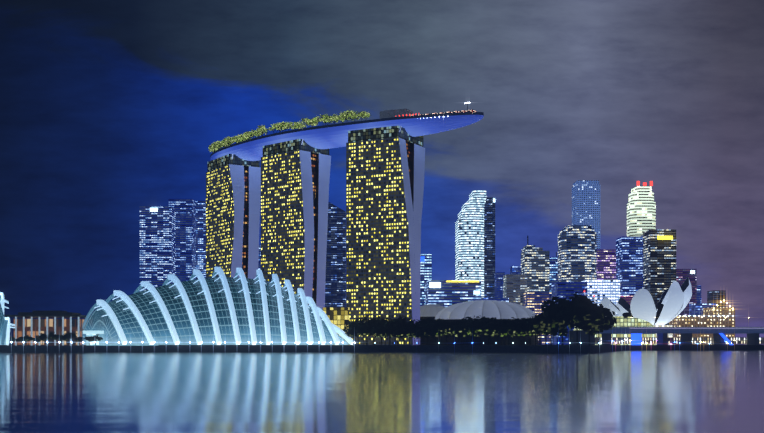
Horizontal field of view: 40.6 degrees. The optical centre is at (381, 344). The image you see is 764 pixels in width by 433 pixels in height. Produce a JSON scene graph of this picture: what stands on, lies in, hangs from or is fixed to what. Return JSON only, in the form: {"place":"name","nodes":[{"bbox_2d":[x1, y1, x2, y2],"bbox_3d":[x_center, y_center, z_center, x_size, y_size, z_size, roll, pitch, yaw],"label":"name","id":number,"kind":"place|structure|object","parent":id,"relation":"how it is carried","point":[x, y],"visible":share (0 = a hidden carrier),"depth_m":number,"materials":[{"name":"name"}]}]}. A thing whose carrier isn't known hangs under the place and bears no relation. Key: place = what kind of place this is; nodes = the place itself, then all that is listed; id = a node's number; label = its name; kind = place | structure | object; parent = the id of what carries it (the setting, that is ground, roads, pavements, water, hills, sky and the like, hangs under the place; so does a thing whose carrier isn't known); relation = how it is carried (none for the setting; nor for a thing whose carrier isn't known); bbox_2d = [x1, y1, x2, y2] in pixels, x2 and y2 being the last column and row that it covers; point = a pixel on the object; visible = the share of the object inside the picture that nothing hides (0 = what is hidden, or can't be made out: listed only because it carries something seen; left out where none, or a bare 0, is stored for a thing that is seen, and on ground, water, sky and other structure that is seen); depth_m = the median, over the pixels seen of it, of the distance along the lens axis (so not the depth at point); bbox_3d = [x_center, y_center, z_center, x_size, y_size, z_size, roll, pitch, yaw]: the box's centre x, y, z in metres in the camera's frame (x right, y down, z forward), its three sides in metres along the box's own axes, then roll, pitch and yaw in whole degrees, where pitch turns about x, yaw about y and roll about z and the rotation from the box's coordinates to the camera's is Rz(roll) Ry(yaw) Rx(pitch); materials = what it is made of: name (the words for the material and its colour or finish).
{"place":"outdoors","nodes":[
{"label":"outdoors","id":0,"kind":"place"},
{"bbox_2d":[0,350,763,432],"bbox_3d":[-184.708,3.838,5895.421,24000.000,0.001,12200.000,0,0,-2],"label":"water","id":1,"kind":"structure","parent":0,"point":[672,391],"depth_m":82.07,"materials":[{"name":"blue liquid"}]},
{"bbox_2d":[0,344,763,352],"bbox_3d":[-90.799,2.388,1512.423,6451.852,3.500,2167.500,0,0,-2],"label":"shore land","id":2,"kind":"structure","parent":0,"point":[348,348],"depth_m":490.48,"materials":[{"name":"grey"}]},
{"bbox_2d":[0,292,14,344],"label":"dome","id":3,"kind":"object","parent":2,"relation":"on","point":[5,324],"depth_m":454.39,"materials":[{"name":"glass"}]},
{"bbox_2d":[5,311,153,345],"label":"bank pavilions","id":4,"kind":"object","parent":2,"relation":"on","point":[32,327],"visible":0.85,"depth_m":516.77,"materials":[{"name":"brown"}]},
{"bbox_2d":[139,207,174,291],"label":"skyscraper","id":5,"kind":"structure","parent":2,"relation":"on","point":[156,246],"depth_m":1886.03,"materials":[{"name":"blue glass"}]},
{"bbox_2d":[168,199,195,281],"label":"skyscraper","id":6,"kind":"structure","parent":2,"relation":"on","point":[185,237],"depth_m":1937.39,"materials":[{"name":"blue glass"}]},
{"bbox_2d":[195,201,205,278],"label":"skyscraper","id":7,"kind":"structure","parent":2,"relation":"on","point":[201,236],"depth_m":1988.16,"materials":[{"name":"blue glass"}]},
{"bbox_2d":[82,267,354,344],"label":"greenhouse dome","id":8,"kind":"structure","parent":2,"relation":"on","point":[222,308],"depth_m":514.23,"materials":[{"name":"glass"}]},
{"bbox_2d":[206,154,260,278],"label":"hotel tower","id":9,"kind":"structure","parent":2,"relation":"on","point":[233,190],"depth_m":1016.17,"materials":[{"name":"black"}]},
{"bbox_2d":[258,245,260,278],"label":"skyscraper","id":10,"kind":"structure","parent":2,"relation":"on","point":[259,264],"depth_m":1792.40,"materials":[{"name":"blue glass"}]},
{"bbox_2d":[261,139,330,318],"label":"hotel tower","id":11,"kind":"structure","parent":2,"relation":"on","point":[295,176],"depth_m":948.24,"materials":[{"name":"black"}]},
{"bbox_2d":[11,341,601,345],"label":"promenade lamps","id":12,"kind":"object","parent":2,"relation":"on","point":[272,342],"visible":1,"depth_m":489.33,"materials":[{"name":"grey"}]},
{"bbox_2d":[10,292,616,345],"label":"shore trees","id":13,"kind":"object","parent":2,"relation":"on","point":[579,311],"visible":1,"depth_m":489.90,"materials":[{"name":"green plant"}]},
{"bbox_2d":[325,202,345,306],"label":"skyscraper","id":14,"kind":"structure","parent":2,"relation":"on","point":[335,287],"depth_m":1896.55,"materials":[{"name":"blue glass"}]},
{"bbox_2d":[323,307,349,344],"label":"podium","id":15,"kind":"object","parent":2,"relation":"on","point":[339,317],"visible":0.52,"depth_m":857.62,"materials":[{"name":"yellow glass"}]},
{"bbox_2d":[346,126,424,344],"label":"hotel tower","id":16,"kind":"structure","parent":2,"relation":"on","point":[385,168],"depth_m":889.22,"materials":[{"name":"black"}]},
{"bbox_2d":[210,102,483,160],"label":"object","id":17,"kind":"structure","parent":16,"relation":"on","point":[336,135],"depth_m":914.32,"materials":[{"name":"white"}]},
{"bbox_2d":[208,110,369,151],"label":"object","id":18,"kind":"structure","parent":17,"relation":"on","point":[260,130],"depth_m":958.32,"materials":[{"name":"plant"}]},
{"bbox_2d":[420,254,431,305],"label":"skyscraper","id":19,"kind":"structure","parent":2,"relation":"on","point":[426,269],"depth_m":1501.08,"materials":[{"name":"blue glass"}]},
{"bbox_2d":[420,304,445,344],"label":"domed roof building","id":20,"kind":"structure","parent":2,"relation":"on","point":[430,311],"depth_m":962.11,"materials":[{"name":"white metal"}]},
{"bbox_2d":[425,280,480,306],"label":"building","id":21,"kind":"structure","parent":2,"relation":"on","point":[445,293],"depth_m":1402.12,"materials":[{"name":"blue glass"}]},
{"bbox_2d":[455,190,485,296],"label":"skyscraper","id":22,"kind":"structure","parent":2,"relation":"on","point":[469,243],"depth_m":1745.19,"materials":[{"name":"white glass"}]},
{"bbox_2d":[434,300,537,344],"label":"domed roof building","id":23,"kind":"structure","parent":2,"relation":"on","point":[499,310],"depth_m":909.31,"materials":[{"name":"white metal"}]},
{"bbox_2d":[484,197,494,296],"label":"skyscraper","id":24,"kind":"structure","parent":2,"relation":"on","point":[489,247],"depth_m":1905.68,"materials":[{"name":"glass"}]},
{"bbox_2d":[481,297,508,301],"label":"building","id":25,"kind":"structure","parent":2,"relation":"on","point":[506,299],"depth_m":1504.51,"materials":[{"name":"blue glass"}]},
{"bbox_2d":[495,272,504,296],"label":"building","id":26,"kind":"structure","parent":2,"relation":"on","point":[499,284],"depth_m":1856.13,"materials":[{"name":"blue glass"}]},
{"bbox_2d":[503,274,526,305],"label":"building","id":27,"kind":"structure","parent":2,"relation":"on","point":[514,288],"depth_m":1605.93,"materials":[{"name":"grey concrete"}]},
{"bbox_2d":[510,266,520,273],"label":"building","id":28,"kind":"structure","parent":2,"relation":"on","point":[515,269],"depth_m":1957.59,"materials":[{"name":"blue glass"}]},
{"bbox_2d":[521,236,549,291],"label":"skyscraper","id":29,"kind":"structure","parent":2,"relation":"on","point":[535,265],"depth_m":1657.26,"materials":[{"name":"grey glass"}]},
{"bbox_2d":[524,292,551,344],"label":"building","id":30,"kind":"structure","parent":2,"relation":"on","point":[533,301],"depth_m":1506.49,"materials":[{"name":"blue glass"}]},
{"bbox_2d":[550,252,557,291],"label":"skyscraper","id":31,"kind":"structure","parent":2,"relation":"on","point":[553,269],"depth_m":1758.62,"materials":[{"name":"blue glass"}]},
{"bbox_2d":[552,282,586,344],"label":"building","id":32,"kind":"structure","parent":2,"relation":"on","point":[564,289],"depth_m":1356.99,"materials":[{"name":"blue glass"}]},
{"bbox_2d":[558,225,596,281],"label":"skyscraper","id":33,"kind":"structure","parent":2,"relation":"on","point":[577,253],"depth_m":1609.56,"materials":[{"name":"glass"}]},
{"bbox_2d":[572,180,599,248],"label":"skyscraper","id":34,"kind":"structure","parent":2,"relation":"on","point":[585,202],"depth_m":2012.43,"materials":[{"name":"blue glass"}]},
{"bbox_2d":[581,280,619,315],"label":"building","id":35,"kind":"structure","parent":2,"relation":"on","point":[600,290],"depth_m":1408.77,"materials":[{"name":"white glass"}]},
{"bbox_2d":[597,249,615,279],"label":"skyscraper","id":36,"kind":"structure","parent":2,"relation":"on","point":[606,264],"depth_m":1761.55,"materials":[{"name":"purple glass"}]},
{"bbox_2d":[573,316,655,344],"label":"building","id":37,"kind":"structure","parent":2,"relation":"on","point":[622,321],"depth_m":804.94,"materials":[{"name":"yellow glass"}]},
{"bbox_2d":[620,296,632,303],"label":"building","id":38,"kind":"structure","parent":2,"relation":"on","point":[628,299],"depth_m":1510.70,"materials":[{"name":"purple glass"}]},
{"bbox_2d":[616,236,642,295],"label":"skyscraper","id":39,"kind":"structure","parent":2,"relation":"on","point":[629,262],"depth_m":1662.26,"materials":[{"name":"blue glass"}]},
{"bbox_2d":[627,181,655,236],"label":"skyscraper","id":40,"kind":"structure","parent":2,"relation":"on","point":[641,211],"depth_m":1965.72,"materials":[{"name":"grey metal"}]},
{"bbox_2d":[599,277,691,344],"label":"lotus-shaped museum","id":41,"kind":"structure","parent":2,"relation":"on","point":[675,298],"depth_m":920.70,"materials":[{"name":"white"}]},
{"bbox_2d":[643,229,675,324],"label":"skyscraper","id":42,"kind":"structure","parent":2,"relation":"on","point":[659,262],"depth_m":1613.35,"materials":[{"name":"black glass"}]},
{"bbox_2d":[569,317,763,344],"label":"road bridge","id":43,"kind":"structure","parent":2,"relation":"on","point":[719,337],"depth_m":696.94,"materials":[{"name":"grey concrete"}]},
{"bbox_2d":[599,300,734,344],"bbox_3d":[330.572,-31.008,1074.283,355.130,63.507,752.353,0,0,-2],"label":"lights","id":44,"kind":"object","parent":2,"relation":"on","point":[689,316],"visible":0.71,"depth_m":1452.58,"materials":[{"name":"yellow"}]},
{"bbox_2d":[676,269,696,315],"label":"building","id":45,"kind":"structure","parent":2,"relation":"on","point":[682,275],"depth_m":1766.04,"materials":[{"name":"purple glass"}]},
{"bbox_2d":[697,285,700,302],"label":"building","id":46,"kind":"structure","parent":2,"relation":"on","point":[698,293],"depth_m":1867.73,"materials":[{"name":"blue glass"}]},
{"bbox_2d":[669,307,734,344],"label":"building","id":47,"kind":"structure","parent":2,"relation":"on","point":[710,318],"depth_m":1464.38,"materials":[{"name":"concrete"},{"name":"glass"}]},
{"bbox_2d":[689,303,715,315],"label":"building","id":48,"kind":"structure","parent":2,"relation":"on","point":[695,309],"depth_m":1615.44,"materials":[{"name":"blue glass"}]},
{"bbox_2d":[707,290,725,306],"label":"building","id":49,"kind":"structure","parent":2,"relation":"on","point":[717,297],"depth_m":1869.06,"materials":[{"name":"grey metal"}]}
]}

